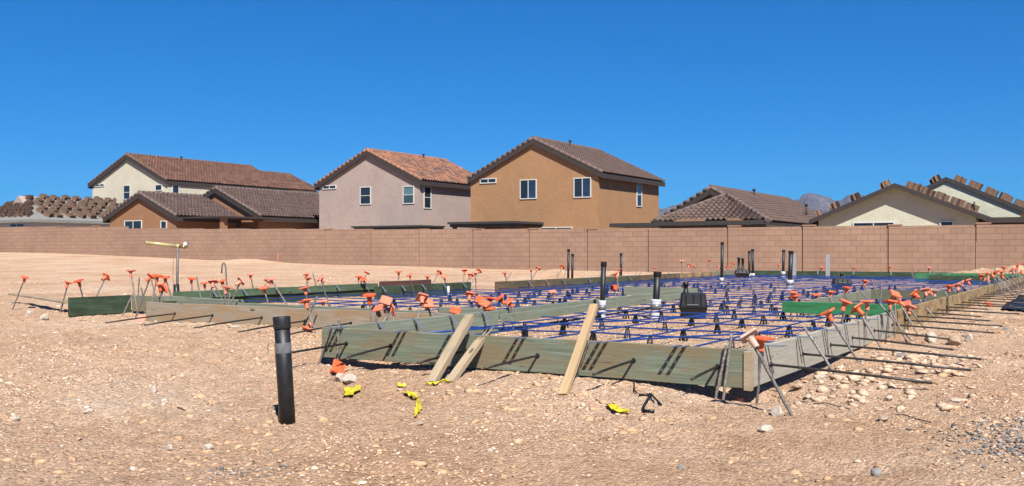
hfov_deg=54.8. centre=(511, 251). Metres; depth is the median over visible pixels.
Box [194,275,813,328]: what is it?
post tension cable
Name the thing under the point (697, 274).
form board
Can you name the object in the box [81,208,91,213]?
roof tile stack
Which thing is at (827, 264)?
metal upright
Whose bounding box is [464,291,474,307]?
rebar stake
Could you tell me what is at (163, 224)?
window
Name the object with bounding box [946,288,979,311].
form board
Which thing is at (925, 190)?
roof tile stack
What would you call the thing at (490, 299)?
rebar stake
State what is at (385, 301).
rebar stake
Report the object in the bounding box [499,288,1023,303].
post tension cable
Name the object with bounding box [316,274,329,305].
rebar stake
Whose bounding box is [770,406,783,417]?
rock
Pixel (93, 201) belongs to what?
roof tile stack
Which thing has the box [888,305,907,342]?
rebar stake
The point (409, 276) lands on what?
rebar stake
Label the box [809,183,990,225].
pale house
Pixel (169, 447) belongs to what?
rock
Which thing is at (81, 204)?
roof tile stack
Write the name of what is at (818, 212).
roof tile stack
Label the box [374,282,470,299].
form board
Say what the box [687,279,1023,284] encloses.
post tension cable
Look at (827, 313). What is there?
rebar stake
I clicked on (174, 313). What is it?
post tension cable
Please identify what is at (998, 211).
pale rear house
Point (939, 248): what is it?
block wall
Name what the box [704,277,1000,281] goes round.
post tension cable
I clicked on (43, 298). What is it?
plank
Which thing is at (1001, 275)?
rebar stake
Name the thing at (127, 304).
rebar stake
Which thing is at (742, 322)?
cable chair
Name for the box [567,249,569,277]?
drain riser
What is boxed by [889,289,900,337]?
rebar stake
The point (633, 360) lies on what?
post tension cable
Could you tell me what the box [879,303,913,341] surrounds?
rebar stake
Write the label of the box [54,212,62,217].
roof tile stack
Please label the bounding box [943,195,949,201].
roof tile stack
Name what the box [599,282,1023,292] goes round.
post tension cable
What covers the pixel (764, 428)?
rock
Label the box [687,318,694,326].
cable chair
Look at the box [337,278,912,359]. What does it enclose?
post tension cable
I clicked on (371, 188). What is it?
mauve house
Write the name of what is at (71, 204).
roof tile stack
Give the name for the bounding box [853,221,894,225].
window
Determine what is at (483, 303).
rebar stake
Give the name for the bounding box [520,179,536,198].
window
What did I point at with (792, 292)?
rebar stake
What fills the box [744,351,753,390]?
corner cleat
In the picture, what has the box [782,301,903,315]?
form board
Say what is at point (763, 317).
cable chair
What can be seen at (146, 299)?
form board
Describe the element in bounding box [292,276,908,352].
post tension cable
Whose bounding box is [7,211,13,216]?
roof tile stack
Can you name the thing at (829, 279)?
post tension cable
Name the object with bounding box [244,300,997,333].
post tension cable
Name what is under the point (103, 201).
roof tile stack
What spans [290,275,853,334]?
post tension cable
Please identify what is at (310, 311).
rebar stake
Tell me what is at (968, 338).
rock
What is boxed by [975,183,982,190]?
roof tile stack
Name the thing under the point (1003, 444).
grey gravel
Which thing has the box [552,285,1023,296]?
post tension cable
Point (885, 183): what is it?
roof tile stack
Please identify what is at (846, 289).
rebar stake
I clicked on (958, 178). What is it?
roof tile stack
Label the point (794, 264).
metal upright
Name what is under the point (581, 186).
window
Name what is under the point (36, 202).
roof tile stack
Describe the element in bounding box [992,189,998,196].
roof tile stack
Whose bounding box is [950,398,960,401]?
rock
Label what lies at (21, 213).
roof tile stack
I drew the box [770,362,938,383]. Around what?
post tension cable
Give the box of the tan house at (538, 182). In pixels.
[447,136,665,228]
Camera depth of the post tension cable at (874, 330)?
9.62 m
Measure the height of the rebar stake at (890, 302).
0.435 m
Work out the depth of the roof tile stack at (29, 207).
77.72 m
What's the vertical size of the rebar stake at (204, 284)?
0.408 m
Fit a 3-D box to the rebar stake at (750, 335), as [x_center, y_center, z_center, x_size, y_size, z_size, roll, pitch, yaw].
[1.388,0.669,5.319,0.312,0.516,0.113,0,0,22]
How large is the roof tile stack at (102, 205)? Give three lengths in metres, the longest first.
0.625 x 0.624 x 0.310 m
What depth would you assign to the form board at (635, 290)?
16.51 m
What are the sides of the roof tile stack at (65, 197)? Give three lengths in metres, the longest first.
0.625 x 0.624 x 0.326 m
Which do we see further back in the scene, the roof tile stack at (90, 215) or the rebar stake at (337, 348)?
the roof tile stack at (90, 215)
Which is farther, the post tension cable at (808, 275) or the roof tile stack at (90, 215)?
the roof tile stack at (90, 215)
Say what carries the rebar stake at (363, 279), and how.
on the ground
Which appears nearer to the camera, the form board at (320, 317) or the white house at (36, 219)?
the form board at (320, 317)
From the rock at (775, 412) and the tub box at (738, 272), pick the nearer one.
the rock at (775, 412)
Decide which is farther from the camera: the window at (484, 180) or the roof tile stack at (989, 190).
the window at (484, 180)
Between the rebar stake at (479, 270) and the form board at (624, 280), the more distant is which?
the form board at (624, 280)
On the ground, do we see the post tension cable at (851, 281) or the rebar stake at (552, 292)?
the rebar stake at (552, 292)
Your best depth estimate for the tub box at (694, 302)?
12.02 m
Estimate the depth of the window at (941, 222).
47.98 m
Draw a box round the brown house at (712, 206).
[609,184,817,227]
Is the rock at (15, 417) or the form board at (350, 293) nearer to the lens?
the rock at (15, 417)
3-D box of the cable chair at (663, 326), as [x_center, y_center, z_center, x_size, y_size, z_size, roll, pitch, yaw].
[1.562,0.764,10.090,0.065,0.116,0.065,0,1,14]
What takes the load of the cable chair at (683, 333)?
on the ground
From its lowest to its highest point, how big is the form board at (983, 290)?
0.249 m
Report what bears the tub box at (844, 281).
on the ground
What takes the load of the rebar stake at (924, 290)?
on the ground
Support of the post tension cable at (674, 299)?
attached to the form board at (931, 306)
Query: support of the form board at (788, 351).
on the ground
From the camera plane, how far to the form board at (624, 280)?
22.82 m
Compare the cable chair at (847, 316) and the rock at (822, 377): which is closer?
the rock at (822, 377)
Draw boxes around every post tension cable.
[105,274,768,323]
[141,275,774,325]
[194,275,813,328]
[238,275,833,332]
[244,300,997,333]
[247,297,1006,326]
[278,295,992,320]
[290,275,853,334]
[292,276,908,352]
[315,293,984,316]
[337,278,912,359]
[377,293,1019,314]
[403,292,990,309]
[414,280,925,363]
[424,311,784,331]
[428,290,1023,307]
[453,289,1011,305]
[470,326,986,359]
[481,280,959,368]
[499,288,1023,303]
[499,321,957,350]
[518,287,1023,300]
[535,286,1023,298]
[541,316,948,339]
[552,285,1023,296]
[567,284,1023,295]
[584,283,1021,293]
[590,281,986,375]
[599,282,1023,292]
[611,327,826,341]
[612,281,1023,290]
[638,280,1023,287]
[646,281,1023,288]
[651,279,1020,285]
[672,278,1022,283]
[682,277,1023,282]
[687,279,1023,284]
[688,364,719,380]
[701,276,927,279]
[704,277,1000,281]
[718,275,891,277]
[746,350,976,371]
[751,276,1023,281]
[758,275,915,277]
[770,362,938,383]
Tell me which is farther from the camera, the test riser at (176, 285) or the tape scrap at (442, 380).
the test riser at (176, 285)
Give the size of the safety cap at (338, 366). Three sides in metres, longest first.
0.102 x 0.102 x 0.089 m
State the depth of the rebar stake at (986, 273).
17.01 m
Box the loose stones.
[0,268,1023,485]
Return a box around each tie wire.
[800,401,849,408]
[892,414,930,422]
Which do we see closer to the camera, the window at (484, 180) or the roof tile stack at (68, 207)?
the window at (484, 180)
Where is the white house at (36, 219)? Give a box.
[0,196,109,226]
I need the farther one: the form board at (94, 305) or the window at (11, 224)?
the window at (11, 224)
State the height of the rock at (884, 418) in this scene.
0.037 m
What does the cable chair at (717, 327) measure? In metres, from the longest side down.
0.116 x 0.065 x 0.065 m
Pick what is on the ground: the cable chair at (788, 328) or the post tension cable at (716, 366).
the cable chair at (788, 328)
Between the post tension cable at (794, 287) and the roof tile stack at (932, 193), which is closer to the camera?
the post tension cable at (794, 287)
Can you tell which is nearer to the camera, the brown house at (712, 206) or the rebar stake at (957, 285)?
the rebar stake at (957, 285)
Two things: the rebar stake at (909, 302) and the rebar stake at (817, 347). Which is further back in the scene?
the rebar stake at (909, 302)
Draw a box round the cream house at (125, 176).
[87,152,318,203]
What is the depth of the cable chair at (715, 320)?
11.40 m
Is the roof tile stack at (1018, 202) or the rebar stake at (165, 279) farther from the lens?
the roof tile stack at (1018, 202)
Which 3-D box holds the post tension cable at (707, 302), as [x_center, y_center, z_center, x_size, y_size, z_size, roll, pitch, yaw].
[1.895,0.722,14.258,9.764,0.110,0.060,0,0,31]
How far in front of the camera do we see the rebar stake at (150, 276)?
12.30 m
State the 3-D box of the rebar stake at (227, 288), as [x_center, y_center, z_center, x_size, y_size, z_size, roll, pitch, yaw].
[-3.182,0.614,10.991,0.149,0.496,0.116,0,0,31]
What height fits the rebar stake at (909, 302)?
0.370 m
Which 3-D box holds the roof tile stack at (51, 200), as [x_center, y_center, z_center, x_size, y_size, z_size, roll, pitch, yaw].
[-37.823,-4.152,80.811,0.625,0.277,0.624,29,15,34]
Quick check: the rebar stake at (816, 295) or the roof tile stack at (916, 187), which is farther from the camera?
the roof tile stack at (916, 187)
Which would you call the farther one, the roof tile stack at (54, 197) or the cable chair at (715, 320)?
the roof tile stack at (54, 197)
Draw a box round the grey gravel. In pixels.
[192,406,1023,484]
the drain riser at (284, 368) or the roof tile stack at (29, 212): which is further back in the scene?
the roof tile stack at (29, 212)
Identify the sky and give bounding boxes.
[0,0,1023,208]
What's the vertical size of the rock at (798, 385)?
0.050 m
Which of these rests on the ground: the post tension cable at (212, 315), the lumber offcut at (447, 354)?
the lumber offcut at (447, 354)
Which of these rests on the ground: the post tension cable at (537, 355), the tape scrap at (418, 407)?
the tape scrap at (418, 407)
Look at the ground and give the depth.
5.43 m
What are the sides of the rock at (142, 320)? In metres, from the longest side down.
0.102 x 0.102 x 0.089 m
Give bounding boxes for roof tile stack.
[0,210,8,217]
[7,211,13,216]
[18,210,26,216]
[25,209,33,216]
[26,205,33,210]
[33,200,42,205]
[35,198,44,202]
[36,207,46,213]
[39,194,49,199]
[42,210,53,216]
[43,201,52,206]
[45,198,54,202]
[48,208,58,212]
[50,195,59,199]
[50,204,60,209]
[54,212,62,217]
[56,198,65,203]
[59,208,69,213]
[61,195,70,199]
[62,205,72,210]
[66,202,76,206]
[66,213,75,217]
[71,196,81,200]
[71,209,81,213]
[73,206,82,210]
[76,212,86,218]
[77,201,87,207]
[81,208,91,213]
[84,196,92,200]
[87,212,96,218]
[88,200,97,204]
[88,203,96,207]
[91,210,100,214]
[93,196,102,201]
[93,207,102,211]
[97,203,106,208]
[98,199,107,204]
[814,209,822,216]
[830,201,839,209]
[850,192,860,201]
[880,179,890,187]
[905,181,914,188]
[913,182,921,191]
[919,186,931,194]
[929,190,936,196]
[931,174,940,182]
[934,191,945,199]
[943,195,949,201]
[949,196,960,205]
[953,174,962,182]
[958,198,965,207]
[964,202,972,210]
[968,180,977,187]
[972,205,979,212]
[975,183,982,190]
[984,186,993,194]
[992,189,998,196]
[999,192,1009,200]
[1014,198,1022,206]
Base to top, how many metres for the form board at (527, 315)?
0.094 m
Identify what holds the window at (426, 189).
in the mauve house at (371, 188)
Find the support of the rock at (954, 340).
on the ground
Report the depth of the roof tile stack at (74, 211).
80.26 m
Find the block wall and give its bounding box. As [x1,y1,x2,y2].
[0,222,1023,272]
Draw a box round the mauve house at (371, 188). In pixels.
[314,148,471,229]
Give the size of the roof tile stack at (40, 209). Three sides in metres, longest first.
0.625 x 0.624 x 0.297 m
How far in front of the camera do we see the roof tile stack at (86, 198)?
84.56 m
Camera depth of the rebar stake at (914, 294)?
11.56 m
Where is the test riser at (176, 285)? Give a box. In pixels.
[146,241,187,291]
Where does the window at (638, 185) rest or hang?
in the tan house at (538, 182)
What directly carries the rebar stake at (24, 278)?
on the ground
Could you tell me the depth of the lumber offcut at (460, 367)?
6.69 m
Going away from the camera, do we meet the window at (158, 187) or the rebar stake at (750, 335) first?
the rebar stake at (750, 335)
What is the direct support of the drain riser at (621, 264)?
on the ground
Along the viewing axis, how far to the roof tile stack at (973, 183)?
53.09 m
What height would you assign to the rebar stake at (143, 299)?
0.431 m
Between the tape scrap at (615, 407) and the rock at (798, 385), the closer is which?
the tape scrap at (615, 407)
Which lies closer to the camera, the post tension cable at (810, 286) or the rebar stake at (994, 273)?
the rebar stake at (994, 273)
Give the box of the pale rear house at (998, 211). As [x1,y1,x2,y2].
[919,177,1023,224]
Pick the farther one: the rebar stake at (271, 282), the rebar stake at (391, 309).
the rebar stake at (271, 282)
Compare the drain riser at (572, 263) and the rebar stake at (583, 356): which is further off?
the drain riser at (572, 263)
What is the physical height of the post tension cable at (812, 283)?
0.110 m
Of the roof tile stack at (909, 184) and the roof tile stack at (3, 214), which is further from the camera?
the roof tile stack at (3, 214)
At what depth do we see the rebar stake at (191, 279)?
14.71 m
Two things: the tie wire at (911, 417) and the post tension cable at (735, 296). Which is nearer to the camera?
the tie wire at (911, 417)
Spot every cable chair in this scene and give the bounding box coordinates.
[521,328,528,336]
[559,325,566,334]
[589,331,596,340]
[624,326,630,338]
[632,314,638,323]
[639,393,661,412]
[662,320,667,331]
[679,330,687,341]
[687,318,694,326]
[713,313,719,322]
[713,322,720,333]
[738,320,745,328]
[760,314,766,324]
[784,327,792,337]
[825,318,831,326]
[843,315,850,321]
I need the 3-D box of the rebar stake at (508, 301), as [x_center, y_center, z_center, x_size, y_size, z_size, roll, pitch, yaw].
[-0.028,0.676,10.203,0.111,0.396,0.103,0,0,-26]
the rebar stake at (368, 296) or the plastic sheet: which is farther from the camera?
the plastic sheet
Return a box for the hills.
[659,193,863,215]
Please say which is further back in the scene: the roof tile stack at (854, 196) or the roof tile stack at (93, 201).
the roof tile stack at (93, 201)
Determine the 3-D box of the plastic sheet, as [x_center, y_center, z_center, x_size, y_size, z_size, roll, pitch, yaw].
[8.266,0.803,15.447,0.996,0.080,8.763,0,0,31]
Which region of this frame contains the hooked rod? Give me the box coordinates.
[221,262,228,298]
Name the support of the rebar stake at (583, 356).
on the ground
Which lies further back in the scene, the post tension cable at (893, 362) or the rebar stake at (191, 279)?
the rebar stake at (191, 279)
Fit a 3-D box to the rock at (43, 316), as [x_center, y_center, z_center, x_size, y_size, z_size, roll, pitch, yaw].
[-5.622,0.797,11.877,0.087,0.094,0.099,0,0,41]
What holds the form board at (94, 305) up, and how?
on the ground
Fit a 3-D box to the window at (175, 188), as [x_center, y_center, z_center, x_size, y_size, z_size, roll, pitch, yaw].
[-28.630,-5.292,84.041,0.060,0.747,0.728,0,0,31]
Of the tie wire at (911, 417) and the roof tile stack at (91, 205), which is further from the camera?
the roof tile stack at (91, 205)
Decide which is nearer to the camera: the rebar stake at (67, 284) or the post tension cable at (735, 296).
the rebar stake at (67, 284)
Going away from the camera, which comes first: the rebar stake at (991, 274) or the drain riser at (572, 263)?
the rebar stake at (991, 274)
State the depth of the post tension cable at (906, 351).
7.87 m
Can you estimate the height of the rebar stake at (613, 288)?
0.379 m
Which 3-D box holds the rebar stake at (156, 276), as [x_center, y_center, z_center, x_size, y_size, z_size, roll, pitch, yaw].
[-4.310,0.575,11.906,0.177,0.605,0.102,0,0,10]
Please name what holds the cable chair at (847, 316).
on the ground
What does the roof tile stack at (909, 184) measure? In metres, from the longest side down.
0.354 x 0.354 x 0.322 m
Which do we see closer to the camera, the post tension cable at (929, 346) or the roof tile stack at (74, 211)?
the post tension cable at (929, 346)
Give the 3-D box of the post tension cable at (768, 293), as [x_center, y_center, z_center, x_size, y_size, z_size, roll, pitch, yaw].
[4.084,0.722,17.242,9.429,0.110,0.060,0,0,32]
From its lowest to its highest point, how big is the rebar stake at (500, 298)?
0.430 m
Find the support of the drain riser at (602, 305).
on the ground
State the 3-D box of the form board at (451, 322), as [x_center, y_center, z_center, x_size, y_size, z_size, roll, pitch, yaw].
[-0.817,0.712,8.874,0.266,0.240,2.508,0,0,31]
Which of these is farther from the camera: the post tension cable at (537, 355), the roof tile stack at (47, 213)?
the roof tile stack at (47, 213)
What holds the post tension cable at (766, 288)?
attached to the form board at (983, 290)
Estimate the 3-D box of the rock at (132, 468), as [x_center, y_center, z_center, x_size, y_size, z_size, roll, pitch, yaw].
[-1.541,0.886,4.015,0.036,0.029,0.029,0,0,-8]
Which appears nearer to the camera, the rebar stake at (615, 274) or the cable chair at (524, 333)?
the cable chair at (524, 333)
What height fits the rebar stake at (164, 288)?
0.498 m
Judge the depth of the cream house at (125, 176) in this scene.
87.45 m
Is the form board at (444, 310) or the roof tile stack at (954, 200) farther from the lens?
the roof tile stack at (954, 200)
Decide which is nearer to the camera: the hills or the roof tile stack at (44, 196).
the roof tile stack at (44, 196)
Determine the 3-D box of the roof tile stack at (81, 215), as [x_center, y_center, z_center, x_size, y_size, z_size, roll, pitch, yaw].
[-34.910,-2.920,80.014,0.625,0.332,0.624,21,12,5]
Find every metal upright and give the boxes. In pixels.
[792,254,795,277]
[826,254,829,275]
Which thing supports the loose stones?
on the ground
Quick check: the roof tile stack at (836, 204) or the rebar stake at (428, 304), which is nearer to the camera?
the rebar stake at (428, 304)
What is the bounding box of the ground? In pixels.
[0,252,1023,485]
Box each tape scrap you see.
[342,385,360,395]
[403,391,417,398]
[414,398,421,416]
[427,379,449,384]
[606,403,630,412]
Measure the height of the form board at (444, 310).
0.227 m
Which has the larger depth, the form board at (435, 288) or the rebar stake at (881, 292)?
the form board at (435, 288)
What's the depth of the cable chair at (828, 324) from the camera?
10.75 m
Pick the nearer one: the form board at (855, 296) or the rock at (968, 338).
the rock at (968, 338)
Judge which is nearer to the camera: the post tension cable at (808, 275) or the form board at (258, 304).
the form board at (258, 304)
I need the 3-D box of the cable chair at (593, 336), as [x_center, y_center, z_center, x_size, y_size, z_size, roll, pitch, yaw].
[0.717,0.762,8.720,0.065,0.116,0.065,2,0,-25]
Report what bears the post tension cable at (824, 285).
attached to the form board at (1001, 284)
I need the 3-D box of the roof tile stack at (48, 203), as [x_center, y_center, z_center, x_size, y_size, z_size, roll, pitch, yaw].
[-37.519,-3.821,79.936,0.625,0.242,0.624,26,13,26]
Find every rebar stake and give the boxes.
[12,275,28,309]
[60,281,71,312]
[73,279,83,296]
[96,273,109,295]
[122,293,133,315]
[125,269,138,314]
[135,273,154,317]
[140,287,145,312]
[151,274,162,301]
[155,283,164,301]
[158,285,167,301]
[160,276,171,298]
[188,277,195,290]
[196,276,200,297]
[200,282,208,290]
[208,279,217,297]
[217,279,225,296]
[222,284,233,304]
[230,276,244,304]
[247,274,253,287]
[258,286,268,303]
[266,278,287,304]
[299,286,309,305]
[299,298,315,332]
[302,296,317,329]
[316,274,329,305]
[318,300,327,305]
[318,323,332,363]
[336,318,339,358]
[360,277,369,292]
[362,293,375,320]
[371,304,383,321]
[379,295,392,320]
[383,303,394,320]
[406,274,414,295]
[415,292,428,317]
[423,299,433,316]
[432,270,441,283]
[450,306,460,313]
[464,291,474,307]
[471,269,481,284]
[475,296,484,307]
[478,299,490,310]
[483,307,494,310]
[485,296,496,306]
[495,293,503,326]
[503,298,513,328]
[548,290,556,302]
[575,340,589,377]
[610,285,616,296]
[611,271,621,295]
[714,343,727,398]
[722,334,732,399]
[739,328,793,415]
[755,336,771,403]
[788,290,797,318]
[789,294,799,319]
[803,325,836,374]
[811,293,820,315]
[819,307,859,361]
[839,298,852,323]
[842,286,851,293]
[850,302,881,347]
[860,300,874,345]
[871,280,879,301]
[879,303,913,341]
[880,282,881,302]
[883,299,897,339]
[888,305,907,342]
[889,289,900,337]
[896,296,918,333]
[902,300,926,329]
[904,304,916,330]
[910,289,937,320]
[920,287,929,301]
[927,288,946,315]
[930,289,938,299]
[943,285,954,312]
[953,283,962,293]
[958,280,980,306]
[983,271,989,299]
[988,272,1007,298]
[991,271,998,295]
[999,273,1018,295]
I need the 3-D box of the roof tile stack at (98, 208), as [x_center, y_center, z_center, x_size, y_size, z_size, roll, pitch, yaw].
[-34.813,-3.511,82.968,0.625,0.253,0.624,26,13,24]
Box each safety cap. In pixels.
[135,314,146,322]
[302,322,312,331]
[330,359,345,373]
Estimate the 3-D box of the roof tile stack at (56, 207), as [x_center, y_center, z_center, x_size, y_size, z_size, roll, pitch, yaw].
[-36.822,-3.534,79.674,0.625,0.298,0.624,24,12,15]
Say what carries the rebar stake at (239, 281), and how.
on the ground
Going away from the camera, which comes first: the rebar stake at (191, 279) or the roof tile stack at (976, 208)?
the rebar stake at (191, 279)
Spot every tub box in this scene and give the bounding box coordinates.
[679,282,707,316]
[734,257,749,276]
[831,273,851,287]
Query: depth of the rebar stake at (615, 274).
14.39 m
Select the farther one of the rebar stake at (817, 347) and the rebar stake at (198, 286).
the rebar stake at (198, 286)
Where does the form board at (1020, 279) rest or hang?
on the ground
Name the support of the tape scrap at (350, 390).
on the ground
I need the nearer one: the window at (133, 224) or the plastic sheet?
the plastic sheet
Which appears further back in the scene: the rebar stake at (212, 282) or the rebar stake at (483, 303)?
the rebar stake at (212, 282)
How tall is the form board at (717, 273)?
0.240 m
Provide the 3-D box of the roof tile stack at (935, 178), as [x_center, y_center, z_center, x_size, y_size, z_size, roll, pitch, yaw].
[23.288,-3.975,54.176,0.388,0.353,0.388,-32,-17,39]
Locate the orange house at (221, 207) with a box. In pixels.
[102,185,318,228]
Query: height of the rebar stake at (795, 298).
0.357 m
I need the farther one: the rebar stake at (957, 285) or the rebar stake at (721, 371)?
the rebar stake at (957, 285)
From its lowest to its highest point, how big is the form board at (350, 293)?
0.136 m
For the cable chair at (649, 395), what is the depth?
5.53 m
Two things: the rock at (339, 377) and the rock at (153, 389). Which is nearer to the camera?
the rock at (153, 389)
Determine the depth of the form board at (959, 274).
26.27 m
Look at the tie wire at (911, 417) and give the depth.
5.08 m
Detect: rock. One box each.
[9,415,20,420]
[25,310,33,314]
[40,314,48,319]
[82,408,93,413]
[128,466,137,470]
[150,385,157,392]
[166,444,172,450]
[177,404,192,410]
[203,443,213,449]
[333,373,344,382]
[342,373,356,383]
[415,421,423,424]
[757,424,773,431]
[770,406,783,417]
[791,382,805,388]
[814,374,827,379]
[870,468,881,475]
[877,415,889,421]
[896,353,907,356]
[924,331,937,343]
[948,335,960,345]
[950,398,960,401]
[964,333,973,342]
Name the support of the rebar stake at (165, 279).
on the ground
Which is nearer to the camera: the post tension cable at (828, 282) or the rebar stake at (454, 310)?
the rebar stake at (454, 310)
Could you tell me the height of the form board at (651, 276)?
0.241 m
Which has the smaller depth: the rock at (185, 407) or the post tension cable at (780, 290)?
the rock at (185, 407)
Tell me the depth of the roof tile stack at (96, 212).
81.93 m
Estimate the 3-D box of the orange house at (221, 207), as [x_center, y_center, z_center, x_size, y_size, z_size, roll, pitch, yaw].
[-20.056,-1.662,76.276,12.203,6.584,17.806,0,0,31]
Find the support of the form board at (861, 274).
on the ground
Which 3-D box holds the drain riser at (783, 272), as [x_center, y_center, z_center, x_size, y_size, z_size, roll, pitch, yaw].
[8.074,0.402,29.406,0.156,0.901,0.155,0,0,31]
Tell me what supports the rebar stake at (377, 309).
on the ground
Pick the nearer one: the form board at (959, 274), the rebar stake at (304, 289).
the rebar stake at (304, 289)
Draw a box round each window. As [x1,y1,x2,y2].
[10,223,24,226]
[95,183,104,186]
[123,185,130,199]
[124,220,141,228]
[155,184,161,190]
[160,221,166,227]
[172,185,178,192]
[322,185,335,189]
[360,186,370,204]
[402,186,413,203]
[423,186,430,208]
[480,178,496,183]
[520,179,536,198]
[539,227,572,228]
[573,177,590,197]
[636,183,641,206]
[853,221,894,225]
[940,221,953,224]
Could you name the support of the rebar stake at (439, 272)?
on the ground
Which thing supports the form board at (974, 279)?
on the ground
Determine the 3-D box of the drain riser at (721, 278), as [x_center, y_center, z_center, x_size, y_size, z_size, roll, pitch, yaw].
[4.948,0.316,23.305,0.114,1.072,0.113,0,0,31]
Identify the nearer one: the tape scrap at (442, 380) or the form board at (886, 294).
the tape scrap at (442, 380)
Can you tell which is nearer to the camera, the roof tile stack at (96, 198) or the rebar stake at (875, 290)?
the rebar stake at (875, 290)
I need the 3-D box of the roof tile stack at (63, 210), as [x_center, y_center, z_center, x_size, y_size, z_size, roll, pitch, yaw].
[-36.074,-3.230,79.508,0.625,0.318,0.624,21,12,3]
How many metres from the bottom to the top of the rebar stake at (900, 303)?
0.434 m
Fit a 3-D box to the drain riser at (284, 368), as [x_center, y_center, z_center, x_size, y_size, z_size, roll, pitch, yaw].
[-1.186,0.631,5.089,0.145,0.595,0.090,0,0,-10]
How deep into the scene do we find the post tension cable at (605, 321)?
9.98 m
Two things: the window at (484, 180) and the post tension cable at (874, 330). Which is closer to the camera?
the post tension cable at (874, 330)
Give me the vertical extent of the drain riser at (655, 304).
0.616 m
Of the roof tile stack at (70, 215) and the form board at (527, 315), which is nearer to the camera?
the form board at (527, 315)
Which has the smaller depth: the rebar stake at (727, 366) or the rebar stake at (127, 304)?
the rebar stake at (727, 366)
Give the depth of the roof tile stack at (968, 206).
47.35 m
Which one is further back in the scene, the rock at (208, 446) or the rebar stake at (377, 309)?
the rebar stake at (377, 309)
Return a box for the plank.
[8,293,67,303]
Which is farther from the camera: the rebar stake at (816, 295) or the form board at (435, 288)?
the form board at (435, 288)
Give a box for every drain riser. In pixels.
[268,316,295,424]
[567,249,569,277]
[571,254,573,277]
[598,262,606,317]
[620,253,621,275]
[650,271,661,319]
[719,242,723,285]
[748,251,750,276]
[751,249,754,277]
[780,250,785,276]
[786,251,793,286]
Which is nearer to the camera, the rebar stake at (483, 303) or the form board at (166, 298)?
the rebar stake at (483, 303)
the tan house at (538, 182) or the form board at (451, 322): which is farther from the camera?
the tan house at (538, 182)
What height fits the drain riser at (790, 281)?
0.872 m
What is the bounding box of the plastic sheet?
[1002,294,1023,311]
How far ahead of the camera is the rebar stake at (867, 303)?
8.63 m
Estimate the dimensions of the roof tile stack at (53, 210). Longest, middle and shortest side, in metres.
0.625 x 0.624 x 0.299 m
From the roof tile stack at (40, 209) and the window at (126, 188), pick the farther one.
the window at (126, 188)
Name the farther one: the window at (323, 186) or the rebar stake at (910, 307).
the window at (323, 186)
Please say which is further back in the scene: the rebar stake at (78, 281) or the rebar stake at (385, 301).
the rebar stake at (78, 281)
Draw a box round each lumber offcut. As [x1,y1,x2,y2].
[425,314,474,384]
[446,326,493,382]
[559,304,597,395]
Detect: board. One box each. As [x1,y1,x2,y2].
[68,295,130,315]
[132,295,197,311]
[146,302,450,327]
[163,296,187,301]
[169,299,434,312]
[173,283,377,297]
[191,298,243,301]
[212,289,373,302]
[322,327,745,387]
[327,311,498,334]
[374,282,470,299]
[379,279,430,285]
[439,307,496,314]
[493,289,688,319]
[495,278,569,293]
[500,293,680,322]
[570,275,633,286]
[624,287,697,294]
[634,273,679,282]
[680,271,714,280]
[715,270,734,278]
[748,311,894,386]
[751,270,946,279]
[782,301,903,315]
[809,290,870,315]
[871,290,963,304]
[893,297,947,334]
[916,273,1023,281]
[928,275,1019,284]
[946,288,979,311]
[979,283,998,301]
[999,279,1013,294]
[1014,276,1022,288]
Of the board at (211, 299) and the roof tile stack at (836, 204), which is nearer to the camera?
the board at (211, 299)
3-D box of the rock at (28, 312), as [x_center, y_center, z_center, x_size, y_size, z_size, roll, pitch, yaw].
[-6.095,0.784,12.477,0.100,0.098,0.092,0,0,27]
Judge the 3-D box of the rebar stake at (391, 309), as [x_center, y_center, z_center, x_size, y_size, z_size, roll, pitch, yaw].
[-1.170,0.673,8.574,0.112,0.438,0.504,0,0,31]
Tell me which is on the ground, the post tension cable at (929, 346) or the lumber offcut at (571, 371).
the lumber offcut at (571, 371)
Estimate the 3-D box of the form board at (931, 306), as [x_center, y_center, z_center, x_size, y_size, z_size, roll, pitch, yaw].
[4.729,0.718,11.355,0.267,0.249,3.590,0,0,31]
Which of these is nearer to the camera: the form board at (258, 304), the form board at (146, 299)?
the form board at (258, 304)
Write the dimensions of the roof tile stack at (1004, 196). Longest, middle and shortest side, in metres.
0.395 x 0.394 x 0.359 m
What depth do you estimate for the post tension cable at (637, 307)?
12.68 m
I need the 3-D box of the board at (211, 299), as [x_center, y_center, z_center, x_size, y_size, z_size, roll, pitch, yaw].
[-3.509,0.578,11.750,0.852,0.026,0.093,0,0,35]
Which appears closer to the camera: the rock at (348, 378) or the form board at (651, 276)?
the rock at (348, 378)
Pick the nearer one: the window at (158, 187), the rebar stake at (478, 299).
the rebar stake at (478, 299)
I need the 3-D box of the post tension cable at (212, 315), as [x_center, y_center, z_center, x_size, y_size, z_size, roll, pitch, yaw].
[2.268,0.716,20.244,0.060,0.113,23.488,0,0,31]
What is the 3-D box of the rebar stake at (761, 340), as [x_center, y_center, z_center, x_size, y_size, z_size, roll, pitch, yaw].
[1.536,0.796,6.080,0.103,0.547,0.102,0,0,40]
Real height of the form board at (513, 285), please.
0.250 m
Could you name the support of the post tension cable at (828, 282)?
attached to the form board at (1001, 284)
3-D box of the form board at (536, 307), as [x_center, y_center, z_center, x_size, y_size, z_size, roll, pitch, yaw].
[1.296,0.645,12.772,0.044,0.105,6.261,0,0,28]
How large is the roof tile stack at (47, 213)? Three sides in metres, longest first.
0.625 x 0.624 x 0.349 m
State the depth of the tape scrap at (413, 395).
6.07 m
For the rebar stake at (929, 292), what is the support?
on the ground
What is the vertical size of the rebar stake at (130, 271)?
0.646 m
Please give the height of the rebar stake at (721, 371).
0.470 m
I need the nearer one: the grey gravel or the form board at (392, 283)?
the grey gravel
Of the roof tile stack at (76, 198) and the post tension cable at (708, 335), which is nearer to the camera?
the post tension cable at (708, 335)

